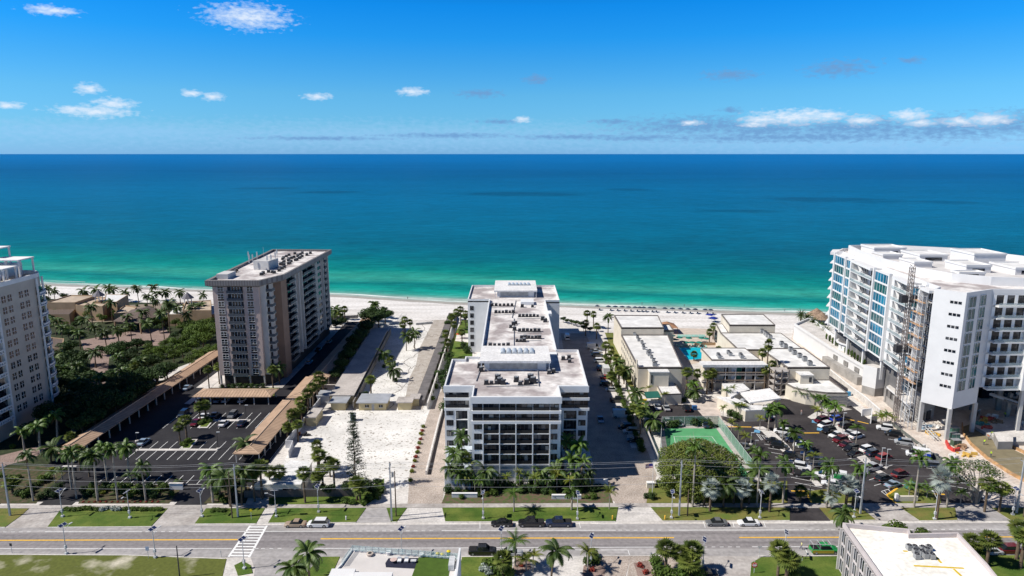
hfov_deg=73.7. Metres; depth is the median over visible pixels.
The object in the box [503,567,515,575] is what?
shrub
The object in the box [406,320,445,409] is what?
old slab
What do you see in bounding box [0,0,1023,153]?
sky
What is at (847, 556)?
window
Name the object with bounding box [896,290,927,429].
scaffold
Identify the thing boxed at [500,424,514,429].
window
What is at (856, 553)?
window
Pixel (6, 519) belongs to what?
lawn
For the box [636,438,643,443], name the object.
shrub
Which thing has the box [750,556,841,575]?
lawn
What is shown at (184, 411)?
parked car
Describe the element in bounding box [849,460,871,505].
royal palm
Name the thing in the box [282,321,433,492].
vacant lot
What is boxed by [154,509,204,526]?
driveway
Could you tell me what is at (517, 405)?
window
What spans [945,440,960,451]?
safety barrier
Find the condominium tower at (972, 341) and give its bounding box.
[825,244,1023,439]
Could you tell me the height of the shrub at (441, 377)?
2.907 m
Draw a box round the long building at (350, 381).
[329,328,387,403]
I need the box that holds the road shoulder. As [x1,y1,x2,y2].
[0,523,1019,557]
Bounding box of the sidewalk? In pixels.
[0,503,1023,508]
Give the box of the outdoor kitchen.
[448,556,454,570]
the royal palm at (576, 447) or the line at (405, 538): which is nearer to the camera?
the line at (405, 538)
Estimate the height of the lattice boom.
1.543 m
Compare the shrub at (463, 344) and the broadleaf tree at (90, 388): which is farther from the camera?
the shrub at (463, 344)
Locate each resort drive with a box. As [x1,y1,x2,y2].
[0,357,108,466]
[81,327,169,359]
[153,363,188,381]
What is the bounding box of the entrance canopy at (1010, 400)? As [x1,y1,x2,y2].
[989,391,1023,416]
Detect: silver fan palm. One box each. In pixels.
[701,478,721,510]
[734,477,752,509]
[761,472,780,511]
[823,484,840,508]
[836,474,861,504]
[843,479,865,505]
[928,464,954,519]
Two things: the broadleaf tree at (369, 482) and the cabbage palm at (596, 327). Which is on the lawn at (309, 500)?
the broadleaf tree at (369, 482)
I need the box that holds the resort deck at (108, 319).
[72,302,183,322]
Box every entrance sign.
[62,465,76,472]
[168,482,183,489]
[894,493,917,500]
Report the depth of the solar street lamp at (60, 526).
138.33 m
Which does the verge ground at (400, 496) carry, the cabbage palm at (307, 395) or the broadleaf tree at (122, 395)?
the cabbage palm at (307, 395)
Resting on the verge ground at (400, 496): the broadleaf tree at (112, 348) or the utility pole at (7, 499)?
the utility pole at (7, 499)
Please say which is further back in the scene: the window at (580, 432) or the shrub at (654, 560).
the window at (580, 432)
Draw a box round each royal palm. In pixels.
[9,426,32,449]
[14,448,37,500]
[24,418,48,454]
[43,407,65,442]
[56,448,75,489]
[61,444,82,498]
[69,360,85,374]
[78,448,105,500]
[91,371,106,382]
[93,440,112,480]
[101,442,121,500]
[109,351,125,376]
[114,365,132,376]
[115,438,138,479]
[133,458,151,500]
[197,462,223,502]
[452,428,469,449]
[559,451,581,474]
[560,432,575,455]
[561,484,582,509]
[570,435,589,456]
[574,453,591,486]
[685,439,706,506]
[686,380,700,397]
[749,446,770,506]
[762,405,777,430]
[767,402,786,427]
[776,455,795,503]
[778,419,789,440]
[787,427,804,450]
[797,439,813,460]
[815,394,830,414]
[819,457,839,507]
[820,398,838,417]
[825,401,845,425]
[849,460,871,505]
[909,448,932,507]
[942,456,963,507]
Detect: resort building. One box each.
[47,295,107,323]
[104,294,136,323]
[168,300,214,325]
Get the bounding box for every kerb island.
[136,449,216,450]
[180,439,197,448]
[213,419,250,420]
[753,426,821,485]
[808,412,830,418]
[834,421,889,475]
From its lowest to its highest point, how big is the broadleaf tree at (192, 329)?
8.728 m
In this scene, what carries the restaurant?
on the verge ground at (400, 496)
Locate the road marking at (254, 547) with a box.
[0,521,952,556]
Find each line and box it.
[0,536,1011,540]
[2,462,232,488]
[99,413,284,483]
[233,462,388,488]
[389,459,675,486]
[687,457,865,484]
[758,434,972,495]
[867,457,1020,483]
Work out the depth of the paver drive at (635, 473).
173.43 m
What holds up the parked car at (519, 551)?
on the road shoulder
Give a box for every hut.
[328,396,350,409]
[396,397,413,409]
[410,394,420,405]
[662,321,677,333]
[808,308,824,316]
[813,312,827,321]
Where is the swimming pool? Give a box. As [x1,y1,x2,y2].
[677,347,704,360]
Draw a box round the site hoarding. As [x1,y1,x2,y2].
[830,370,880,413]
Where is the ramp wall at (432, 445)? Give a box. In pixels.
[425,408,442,474]
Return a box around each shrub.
[13,488,20,496]
[18,489,30,497]
[25,481,36,487]
[34,492,44,499]
[36,474,48,482]
[41,488,53,496]
[49,491,58,497]
[52,481,64,490]
[79,486,88,493]
[83,491,90,496]
[86,487,94,493]
[88,482,100,487]
[98,485,106,492]
[101,481,111,486]
[113,484,122,493]
[119,482,132,490]
[120,488,129,495]
[126,492,133,498]
[130,486,142,494]
[135,485,145,493]
[145,482,155,488]
[148,488,158,494]
[149,491,158,498]
[159,482,168,490]
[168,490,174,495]
[216,494,224,500]
[219,496,228,503]
[340,497,349,503]
[348,498,356,504]
[359,498,367,505]
[364,492,374,500]
[372,491,381,499]
[376,484,385,492]
[438,375,446,381]
[438,402,444,410]
[440,369,447,375]
[440,379,444,387]
[443,483,452,493]
[444,363,449,370]
[445,352,454,357]
[445,357,453,363]
[454,486,461,491]
[460,341,467,347]
[463,346,471,353]
[478,563,489,571]
[481,558,490,565]
[484,566,493,575]
[486,557,500,570]
[489,488,498,495]
[492,564,506,575]
[494,482,502,491]
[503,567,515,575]
[508,482,517,489]
[516,485,525,493]
[526,484,532,492]
[531,484,540,493]
[540,486,547,494]
[546,483,555,490]
[561,479,568,487]
[583,556,594,565]
[586,550,598,555]
[590,492,597,499]
[592,555,601,564]
[593,483,601,490]
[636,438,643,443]
[636,561,643,567]
[638,446,645,452]
[648,492,656,499]
[648,553,663,566]
[651,563,666,575]
[660,565,677,575]
[666,420,675,427]
[673,419,681,427]
[673,567,690,575]
[688,416,700,425]
[690,568,707,575]
[698,416,704,425]
[726,409,733,415]
[732,411,739,419]
[764,488,775,495]
[788,569,800,575]
[888,519,907,527]
[914,527,931,532]
[974,547,986,554]
[978,552,989,560]
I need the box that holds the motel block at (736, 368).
[699,348,767,389]
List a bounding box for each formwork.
[961,422,1023,481]
[1012,445,1023,453]
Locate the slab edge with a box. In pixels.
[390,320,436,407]
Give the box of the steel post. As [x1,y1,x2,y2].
[176,546,179,575]
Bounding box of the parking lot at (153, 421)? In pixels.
[38,322,357,501]
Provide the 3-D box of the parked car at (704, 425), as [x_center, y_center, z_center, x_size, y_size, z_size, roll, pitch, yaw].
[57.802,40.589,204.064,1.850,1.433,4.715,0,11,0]
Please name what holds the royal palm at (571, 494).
on the verge ground at (400, 496)
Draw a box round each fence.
[244,489,358,497]
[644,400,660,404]
[660,416,756,476]
[889,421,979,493]
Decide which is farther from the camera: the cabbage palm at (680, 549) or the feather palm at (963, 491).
the feather palm at (963, 491)
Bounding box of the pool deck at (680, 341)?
[673,328,715,365]
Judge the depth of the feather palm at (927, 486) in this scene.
160.93 m
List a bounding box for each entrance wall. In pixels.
[452,492,476,497]
[552,494,580,498]
[586,479,607,484]
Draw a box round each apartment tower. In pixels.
[0,246,58,441]
[205,249,331,385]
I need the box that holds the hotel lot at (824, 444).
[646,398,983,502]
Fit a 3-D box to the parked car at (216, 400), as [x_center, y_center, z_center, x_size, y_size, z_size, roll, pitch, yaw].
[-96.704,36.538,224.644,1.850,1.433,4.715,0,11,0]
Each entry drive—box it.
[39,479,101,504]
[175,486,210,504]
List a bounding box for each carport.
[55,350,218,461]
[192,388,278,404]
[232,400,302,462]
[286,377,327,405]
[309,318,375,383]
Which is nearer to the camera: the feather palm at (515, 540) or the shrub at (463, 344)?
the feather palm at (515, 540)
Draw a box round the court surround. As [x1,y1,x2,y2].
[660,424,757,481]
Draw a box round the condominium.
[443,280,589,481]
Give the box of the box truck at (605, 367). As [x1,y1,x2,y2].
[602,364,609,375]
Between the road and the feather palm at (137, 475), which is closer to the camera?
the road
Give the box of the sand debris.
[301,370,423,482]
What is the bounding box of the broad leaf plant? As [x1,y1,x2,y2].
[516,476,523,484]
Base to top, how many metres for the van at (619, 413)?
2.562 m
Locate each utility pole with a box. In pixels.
[0,463,10,515]
[232,463,238,516]
[388,462,393,520]
[678,460,682,515]
[859,457,868,513]
[1015,460,1023,512]
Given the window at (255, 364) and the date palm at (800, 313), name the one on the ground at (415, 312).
the date palm at (800, 313)
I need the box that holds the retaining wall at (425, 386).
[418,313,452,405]
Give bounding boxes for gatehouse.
[49,337,63,351]
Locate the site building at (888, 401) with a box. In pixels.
[884,385,913,421]
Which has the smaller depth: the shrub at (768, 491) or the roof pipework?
the shrub at (768, 491)
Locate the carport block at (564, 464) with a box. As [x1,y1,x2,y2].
[562,451,592,477]
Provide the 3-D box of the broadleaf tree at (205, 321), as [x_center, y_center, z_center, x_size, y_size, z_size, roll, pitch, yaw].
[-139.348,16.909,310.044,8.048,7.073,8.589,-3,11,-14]
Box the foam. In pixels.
[48,280,826,312]
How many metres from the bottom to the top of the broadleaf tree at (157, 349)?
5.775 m
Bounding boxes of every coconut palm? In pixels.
[35,435,62,461]
[44,285,51,299]
[48,287,59,299]
[50,317,64,334]
[54,324,69,333]
[55,362,70,377]
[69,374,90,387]
[70,329,88,349]
[72,446,102,476]
[76,285,90,294]
[76,314,92,330]
[82,301,99,323]
[85,322,101,338]
[85,345,104,367]
[87,284,102,294]
[95,326,111,344]
[101,284,112,293]
[104,298,118,320]
[105,285,117,293]
[109,324,125,341]
[118,288,130,295]
[120,313,133,331]
[123,322,136,340]
[130,285,142,302]
[131,356,149,370]
[135,308,148,329]
[138,317,153,340]
[141,292,150,306]
[146,284,158,291]
[149,295,159,317]
[150,291,164,305]
[153,309,166,338]
[160,297,176,332]
[161,288,172,298]
[172,303,183,313]
[173,288,186,302]
[180,310,193,321]
[185,302,199,309]
[196,301,206,305]
[197,290,207,299]
[201,465,231,494]
[207,466,239,506]
[230,434,256,455]
[230,464,255,505]
[268,361,285,383]
[275,553,307,575]
[289,539,326,575]
[331,305,342,320]
[370,301,379,308]
[376,348,390,363]
[386,361,402,381]
[400,331,413,350]
[406,327,421,348]
[440,459,458,480]
[444,445,465,463]
[449,466,468,487]
[456,459,474,488]
[472,460,499,490]
[531,466,551,486]
[539,538,574,575]
[544,459,568,484]
[567,463,582,488]
[581,466,596,489]
[602,313,613,328]
[610,356,625,377]
[619,364,634,388]
[625,386,645,402]
[626,396,646,418]
[634,402,652,427]
[643,411,663,433]
[685,387,702,400]
[712,471,740,507]
[741,460,773,498]
[829,504,858,527]
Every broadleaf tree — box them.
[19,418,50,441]
[31,400,55,427]
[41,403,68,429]
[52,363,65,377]
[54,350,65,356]
[54,353,75,364]
[55,340,78,351]
[57,377,70,391]
[61,365,84,375]
[61,382,75,395]
[62,329,73,338]
[62,374,76,381]
[64,349,80,356]
[64,356,87,366]
[65,414,95,432]
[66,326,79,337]
[69,366,97,376]
[71,321,81,327]
[72,349,91,358]
[78,406,107,424]
[79,381,107,395]
[80,371,96,382]
[81,393,120,420]
[95,368,116,382]
[95,379,120,395]
[96,314,107,322]
[97,346,106,355]
[98,389,134,411]
[103,342,125,360]
[105,376,135,389]
[113,358,132,367]
[117,340,132,358]
[119,383,142,402]
[120,347,138,360]
[120,362,138,372]
[120,372,146,382]
[124,380,154,395]
[129,338,144,348]
[132,355,154,363]
[133,366,154,382]
[139,350,152,356]
[140,362,168,384]
[143,343,158,353]
[146,354,162,366]
[150,317,161,324]
[150,344,166,352]
[153,323,163,331]
[153,352,165,363]
[158,339,168,345]
[160,343,173,356]
[161,361,178,377]
[165,348,181,361]
[167,337,182,350]
[170,318,180,325]
[170,331,179,336]
[173,343,191,357]
[176,321,182,328]
[179,335,190,342]
[181,320,196,327]
[182,323,207,337]
[182,339,199,350]
[183,354,194,363]
[190,331,213,346]
[191,349,203,358]
[195,319,214,325]
[200,344,211,353]
[204,322,215,340]
[206,344,217,352]
[225,484,239,495]
[313,483,325,489]
[321,484,335,492]
[328,369,341,381]
[331,319,341,326]
[333,359,348,367]
[333,366,344,377]
[336,317,348,327]
[337,350,354,365]
[340,480,350,490]
[342,343,358,348]
[342,347,355,353]
[345,334,363,350]
[345,340,359,351]
[352,330,368,343]
[355,327,369,332]
[357,311,370,318]
[357,321,372,336]
[359,319,375,324]
[360,307,375,313]
[365,478,372,485]
[366,485,376,492]
[369,313,386,327]
[372,478,382,485]
[377,308,393,323]
[655,433,746,501]
[944,458,1015,503]
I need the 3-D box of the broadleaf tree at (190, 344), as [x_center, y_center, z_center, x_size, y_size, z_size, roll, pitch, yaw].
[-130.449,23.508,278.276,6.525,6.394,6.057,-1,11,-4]
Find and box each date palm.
[796,308,806,320]
[809,315,816,322]
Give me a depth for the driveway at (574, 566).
134.45 m
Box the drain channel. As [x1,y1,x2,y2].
[428,410,444,474]
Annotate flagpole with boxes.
[645,462,653,491]
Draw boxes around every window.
[217,287,222,292]
[217,294,223,300]
[218,302,224,307]
[219,309,224,315]
[219,317,225,322]
[220,324,226,330]
[221,332,226,337]
[221,339,227,345]
[222,347,228,352]
[222,354,228,360]
[223,362,229,367]
[224,369,229,374]
[246,287,252,292]
[247,294,252,300]
[247,302,253,307]
[248,309,254,315]
[248,317,254,322]
[249,324,255,330]
[250,332,255,337]
[250,339,256,345]
[251,347,256,352]
[251,354,257,360]
[252,362,257,367]
[252,369,258,374]
[445,401,456,404]
[446,420,453,425]
[447,430,453,435]
[447,440,453,445]
[456,411,467,418]
[456,420,467,428]
[457,401,468,404]
[473,404,482,409]
[473,414,482,419]
[474,424,481,428]
[474,434,481,439]
[474,444,481,449]
[474,454,481,459]
[483,404,498,406]
[483,414,498,417]
[484,424,498,429]
[484,434,498,439]
[484,445,498,449]
[484,455,498,460]
[500,404,515,409]
[500,414,515,419]
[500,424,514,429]
[500,434,514,439]
[500,445,514,449]
[500,455,514,460]
[516,404,531,406]
[516,414,531,417]
[516,424,531,431]
[516,434,531,442]
[516,445,531,452]
[516,455,531,462]
[533,404,549,406]
[533,414,549,418]
[533,424,548,429]
[533,434,548,439]
[533,445,548,449]
[533,455,548,460]
[550,414,558,417]
[550,454,556,459]
[551,424,556,428]
[551,434,556,439]
[551,444,556,449]
[561,392,574,396]
[561,401,574,406]
[563,420,575,428]
[563,430,575,438]
[564,411,575,418]
[575,401,587,404]
[578,411,585,414]
[578,420,585,425]
[578,430,584,435]
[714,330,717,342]
[839,558,842,571]
[840,545,843,557]
[841,531,845,544]
[846,553,849,566]
[847,539,852,553]
[852,562,855,575]
[853,548,858,562]
[859,557,864,571]
[866,566,871,575]
[893,251,1023,274]
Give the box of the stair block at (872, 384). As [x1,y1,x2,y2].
[861,364,885,396]
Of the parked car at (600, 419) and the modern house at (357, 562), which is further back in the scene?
the parked car at (600, 419)
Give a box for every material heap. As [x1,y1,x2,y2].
[925,430,940,436]
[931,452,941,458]
[932,423,944,429]
[948,453,958,458]
[954,443,966,450]
[956,451,977,457]
[975,421,989,425]
[980,416,994,420]
[980,417,987,422]
[981,425,992,429]
[985,413,998,418]
[990,418,1003,423]
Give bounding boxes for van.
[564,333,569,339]
[586,342,600,348]
[612,408,628,417]
[821,468,846,482]
[905,446,930,459]
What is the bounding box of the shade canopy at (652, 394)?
[644,391,660,398]
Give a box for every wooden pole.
[228,471,232,517]
[394,471,396,515]
[687,489,688,515]
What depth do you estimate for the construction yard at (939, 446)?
200.30 m
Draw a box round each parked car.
[136,438,150,445]
[177,408,189,416]
[182,385,192,389]
[190,419,200,425]
[198,413,209,418]
[209,412,220,417]
[212,398,221,402]
[218,420,229,426]
[221,398,231,402]
[227,409,238,417]
[236,420,246,426]
[237,398,246,402]
[284,518,306,527]
[307,517,329,527]
[491,518,512,526]
[502,546,522,555]
[590,349,601,352]
[591,352,602,356]
[593,357,604,362]
[596,365,601,370]
[597,415,603,422]
[599,380,612,386]
[605,386,617,391]
[617,422,631,429]
[623,426,639,433]
[626,436,643,442]
[653,404,661,409]
[662,405,670,410]
[663,417,670,423]
[682,404,690,411]
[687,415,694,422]
[699,566,718,575]
[702,421,709,427]
[705,517,727,526]
[737,517,759,526]
[739,442,749,449]
[765,437,782,442]
[770,440,787,449]
[773,427,789,433]
[782,450,801,458]
[785,436,803,441]
[793,460,811,470]
[795,441,811,449]
[800,450,819,456]
[806,456,825,462]
[810,461,823,468]
[813,414,828,422]
[815,470,824,476]
[817,419,832,428]
[821,425,836,433]
[821,479,838,487]
[828,430,843,437]
[829,414,842,421]
[832,434,848,442]
[838,421,853,428]
[838,440,852,447]
[842,429,853,435]
[843,442,859,451]
[846,449,862,457]
[848,431,864,439]
[859,444,874,451]
[864,447,880,456]
[874,472,892,482]
[875,452,892,461]
[876,423,893,430]
[884,429,902,437]
[884,479,901,488]
[891,468,908,478]
[894,437,913,445]
[923,459,939,467]
[984,547,1003,555]
[998,542,1020,554]
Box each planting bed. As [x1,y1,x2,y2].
[0,466,66,502]
[79,485,183,502]
[204,475,250,502]
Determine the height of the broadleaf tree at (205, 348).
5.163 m
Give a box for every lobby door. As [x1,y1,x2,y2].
[978,387,993,397]
[1002,390,1016,396]
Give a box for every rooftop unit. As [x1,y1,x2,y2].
[484,379,488,384]
[497,377,502,384]
[513,376,518,381]
[524,378,529,384]
[527,373,533,380]
[530,376,536,383]
[807,360,812,365]
[905,543,912,550]
[913,552,920,559]
[922,551,929,558]
[924,546,930,552]
[929,552,935,559]
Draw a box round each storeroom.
[306,408,322,425]
[316,390,331,403]
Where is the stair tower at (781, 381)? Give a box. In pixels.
[768,365,789,395]
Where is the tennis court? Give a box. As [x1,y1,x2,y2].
[664,428,747,477]
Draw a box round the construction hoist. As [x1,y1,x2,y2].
[892,264,929,421]
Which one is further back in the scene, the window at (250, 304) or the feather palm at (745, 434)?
the window at (250, 304)
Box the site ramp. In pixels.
[963,424,1023,477]
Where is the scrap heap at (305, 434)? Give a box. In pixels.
[298,431,310,435]
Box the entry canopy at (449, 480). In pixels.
[444,446,471,489]
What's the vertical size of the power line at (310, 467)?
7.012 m
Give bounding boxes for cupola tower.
[92,290,104,303]
[181,292,193,306]
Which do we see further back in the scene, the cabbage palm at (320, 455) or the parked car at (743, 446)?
the parked car at (743, 446)
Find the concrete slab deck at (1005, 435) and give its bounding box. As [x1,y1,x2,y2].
[969,409,1023,448]
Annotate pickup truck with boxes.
[468,543,496,555]
[518,516,543,527]
[546,516,571,527]
[609,396,626,402]
[793,468,817,479]
[808,540,837,554]
[866,461,882,472]
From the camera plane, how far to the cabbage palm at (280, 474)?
163.15 m
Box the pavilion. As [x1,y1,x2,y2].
[836,339,845,350]
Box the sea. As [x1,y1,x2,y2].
[0,154,1023,313]
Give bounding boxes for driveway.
[6,509,59,527]
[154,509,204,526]
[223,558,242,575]
[251,556,338,575]
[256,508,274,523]
[356,508,390,522]
[397,508,444,521]
[512,556,585,575]
[591,556,629,575]
[616,507,661,521]
[627,556,678,575]
[691,556,759,575]
[790,508,829,520]
[862,508,919,520]
[955,508,1008,520]
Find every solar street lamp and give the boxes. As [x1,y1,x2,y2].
[55,488,65,516]
[58,522,72,553]
[121,489,131,518]
[147,525,160,558]
[196,488,204,516]
[238,535,248,569]
[264,490,277,516]
[315,484,320,512]
[397,525,405,552]
[481,490,484,518]
[498,526,504,556]
[576,490,579,519]
[589,533,593,565]
[670,489,674,518]
[702,536,706,565]
[758,489,763,518]
[852,488,860,517]
[932,490,940,519]
[1011,486,1022,514]
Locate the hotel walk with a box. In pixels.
[693,398,732,426]
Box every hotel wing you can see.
[613,315,682,391]
[714,314,829,391]
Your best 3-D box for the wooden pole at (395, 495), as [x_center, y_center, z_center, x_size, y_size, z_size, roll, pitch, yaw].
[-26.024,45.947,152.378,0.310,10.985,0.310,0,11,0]
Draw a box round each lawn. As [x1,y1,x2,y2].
[0,508,28,526]
[0,555,225,575]
[48,508,167,526]
[183,440,194,447]
[195,508,264,523]
[200,420,209,426]
[234,562,252,575]
[268,508,365,522]
[269,479,383,504]
[307,557,339,575]
[387,508,406,521]
[442,484,612,502]
[442,507,617,520]
[447,320,471,373]
[461,557,511,575]
[605,333,638,413]
[646,481,786,502]
[651,507,789,520]
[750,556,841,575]
[808,489,854,502]
[820,508,875,519]
[890,488,940,502]
[902,508,956,520]
[989,555,1023,575]
[993,508,1023,519]
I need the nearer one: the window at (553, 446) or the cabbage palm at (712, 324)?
the window at (553, 446)
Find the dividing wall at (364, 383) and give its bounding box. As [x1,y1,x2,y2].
[353,328,390,408]
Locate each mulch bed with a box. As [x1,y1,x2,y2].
[513,558,530,575]
[582,563,604,575]
[634,560,653,575]
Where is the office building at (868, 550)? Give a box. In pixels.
[836,523,996,575]
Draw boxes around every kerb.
[0,520,1019,558]
[726,418,944,502]
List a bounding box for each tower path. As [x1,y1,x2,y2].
[184,377,218,403]
[274,332,335,386]
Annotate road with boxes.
[0,531,1021,547]
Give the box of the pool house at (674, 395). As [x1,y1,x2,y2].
[657,383,681,404]
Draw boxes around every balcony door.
[0,378,4,385]
[0,388,6,397]
[0,400,7,409]
[0,410,9,421]
[227,287,242,292]
[228,294,242,297]
[228,302,243,307]
[229,309,244,315]
[230,317,244,321]
[230,324,245,330]
[231,332,245,335]
[231,339,246,345]
[232,347,247,352]
[233,354,247,359]
[233,362,248,367]
[234,369,248,372]
[287,282,292,289]
[287,290,292,297]
[287,296,293,304]
[288,304,293,311]
[288,311,294,318]
[291,352,296,360]
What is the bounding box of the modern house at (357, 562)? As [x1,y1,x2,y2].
[329,545,460,575]
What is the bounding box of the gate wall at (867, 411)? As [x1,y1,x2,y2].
[861,408,872,423]
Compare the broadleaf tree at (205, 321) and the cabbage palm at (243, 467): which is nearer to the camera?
the cabbage palm at (243, 467)
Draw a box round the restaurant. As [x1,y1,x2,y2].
[785,371,848,406]
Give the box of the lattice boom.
[915,416,937,439]
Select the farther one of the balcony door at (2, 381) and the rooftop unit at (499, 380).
the balcony door at (2, 381)
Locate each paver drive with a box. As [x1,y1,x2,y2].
[408,389,445,503]
[561,333,630,500]
[602,448,656,502]
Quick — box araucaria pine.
[344,412,368,478]
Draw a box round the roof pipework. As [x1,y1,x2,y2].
[476,301,540,386]
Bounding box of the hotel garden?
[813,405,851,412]
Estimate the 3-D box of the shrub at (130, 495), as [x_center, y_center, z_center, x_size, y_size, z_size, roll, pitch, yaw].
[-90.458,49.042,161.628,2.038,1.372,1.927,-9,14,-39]
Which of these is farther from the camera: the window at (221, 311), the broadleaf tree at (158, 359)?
the broadleaf tree at (158, 359)
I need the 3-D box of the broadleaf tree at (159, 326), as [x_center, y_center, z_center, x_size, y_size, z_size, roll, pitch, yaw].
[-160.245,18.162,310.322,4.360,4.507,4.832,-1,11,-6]
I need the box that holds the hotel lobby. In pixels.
[717,383,780,421]
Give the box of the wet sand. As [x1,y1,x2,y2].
[40,283,827,315]
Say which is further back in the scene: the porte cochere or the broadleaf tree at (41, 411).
the porte cochere
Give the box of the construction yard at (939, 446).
[791,330,1023,502]
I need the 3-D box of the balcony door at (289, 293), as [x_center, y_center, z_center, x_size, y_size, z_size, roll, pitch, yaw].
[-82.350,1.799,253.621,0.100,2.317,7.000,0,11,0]
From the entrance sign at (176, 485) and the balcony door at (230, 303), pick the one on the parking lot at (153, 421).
the entrance sign at (176, 485)
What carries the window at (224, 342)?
in the apartment tower at (265, 321)
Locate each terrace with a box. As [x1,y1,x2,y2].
[455,333,467,341]
[793,318,909,409]
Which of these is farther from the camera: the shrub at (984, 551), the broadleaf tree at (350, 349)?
the broadleaf tree at (350, 349)
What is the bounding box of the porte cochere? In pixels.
[113,306,164,333]
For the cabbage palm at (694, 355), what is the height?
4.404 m
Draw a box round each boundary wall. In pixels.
[285,397,320,457]
[333,315,357,319]
[416,322,432,324]
[427,320,454,409]
[625,381,658,459]
[694,342,715,345]
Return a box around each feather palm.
[45,467,60,482]
[53,466,70,480]
[120,469,136,481]
[130,470,141,483]
[468,474,479,491]
[474,476,488,490]
[500,530,529,566]
[502,471,511,480]
[502,487,523,511]
[512,551,539,570]
[514,467,524,485]
[521,470,532,483]
[522,548,542,571]
[528,471,541,480]
[541,472,552,491]
[551,468,561,490]
[563,475,576,491]
[576,542,599,570]
[602,484,616,508]
[719,404,727,421]
[720,386,732,396]
[726,417,736,431]
[731,401,744,411]
[732,402,748,406]
[734,425,743,438]
[738,431,752,446]
[746,444,758,455]
[754,414,764,429]
[801,468,820,496]
[807,451,822,469]
[811,405,824,414]
[849,423,865,442]
[872,410,889,423]
[882,409,894,422]
[885,413,899,423]
[899,478,920,494]
[909,480,926,495]
[918,479,936,497]
[951,486,970,504]
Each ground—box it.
[0,299,216,503]
[0,326,1017,575]
[41,285,834,332]
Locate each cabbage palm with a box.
[0,476,22,492]
[63,431,75,441]
[74,444,85,470]
[128,361,139,370]
[173,421,185,442]
[177,415,193,437]
[193,400,204,418]
[200,399,211,416]
[202,365,212,387]
[213,363,219,383]
[236,465,250,489]
[245,468,259,501]
[252,458,269,499]
[263,465,273,479]
[266,365,277,387]
[271,464,287,479]
[281,421,291,436]
[285,407,296,429]
[290,419,303,441]
[292,407,301,424]
[294,396,305,414]
[295,466,310,502]
[296,404,306,419]
[300,387,313,411]
[306,382,317,405]
[310,448,327,463]
[310,470,323,483]
[311,439,322,463]
[312,370,324,390]
[312,378,322,394]
[314,463,329,489]
[319,377,327,389]
[323,455,334,476]
[325,458,340,488]
[336,310,344,324]
[341,306,348,318]
[347,475,364,499]
[352,477,368,499]
[365,375,377,392]
[385,357,393,364]
[399,321,406,334]
[401,316,408,332]
[442,329,449,338]
[443,338,451,353]
[448,313,455,321]
[450,321,457,338]
[453,308,459,323]
[457,306,463,324]
[458,329,465,340]
[461,450,471,463]
[462,310,467,327]
[492,549,513,575]
[582,319,589,335]
[584,310,590,322]
[590,311,596,328]
[593,322,600,338]
[600,341,610,363]
[603,353,611,364]
[606,370,617,386]
[607,346,614,363]
[611,353,620,361]
[614,365,623,384]
[627,403,638,423]
[634,405,646,433]
[655,537,678,565]
[672,543,691,567]
[676,554,703,575]
[680,367,692,393]
[681,539,706,561]
[690,351,697,360]
[692,368,701,387]
[697,484,711,505]
[701,370,713,393]
[706,328,712,342]
[708,368,718,391]
[710,322,716,338]
[731,479,743,503]
[744,480,759,503]
[757,347,766,360]
[761,365,769,388]
[763,338,773,387]
[766,538,791,575]
[768,360,776,387]
[774,548,803,575]
[794,484,808,502]
[962,532,984,550]
[976,476,999,511]
[976,529,1003,564]
[994,481,1012,511]
[1007,518,1023,559]
[1009,525,1023,568]
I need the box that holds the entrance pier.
[646,481,654,488]
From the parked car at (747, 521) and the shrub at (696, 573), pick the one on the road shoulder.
the parked car at (747, 521)
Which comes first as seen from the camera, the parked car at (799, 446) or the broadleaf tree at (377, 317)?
the parked car at (799, 446)
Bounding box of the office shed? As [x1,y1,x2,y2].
[356,393,391,409]
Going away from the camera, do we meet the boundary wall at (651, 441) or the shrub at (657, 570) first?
the shrub at (657, 570)
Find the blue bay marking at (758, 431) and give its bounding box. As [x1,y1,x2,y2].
[754,420,822,432]
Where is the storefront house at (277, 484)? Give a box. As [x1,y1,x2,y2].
[254,460,311,489]
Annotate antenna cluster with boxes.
[247,249,277,262]
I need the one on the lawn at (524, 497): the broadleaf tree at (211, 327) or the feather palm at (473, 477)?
the feather palm at (473, 477)
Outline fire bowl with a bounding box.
[366,551,372,556]

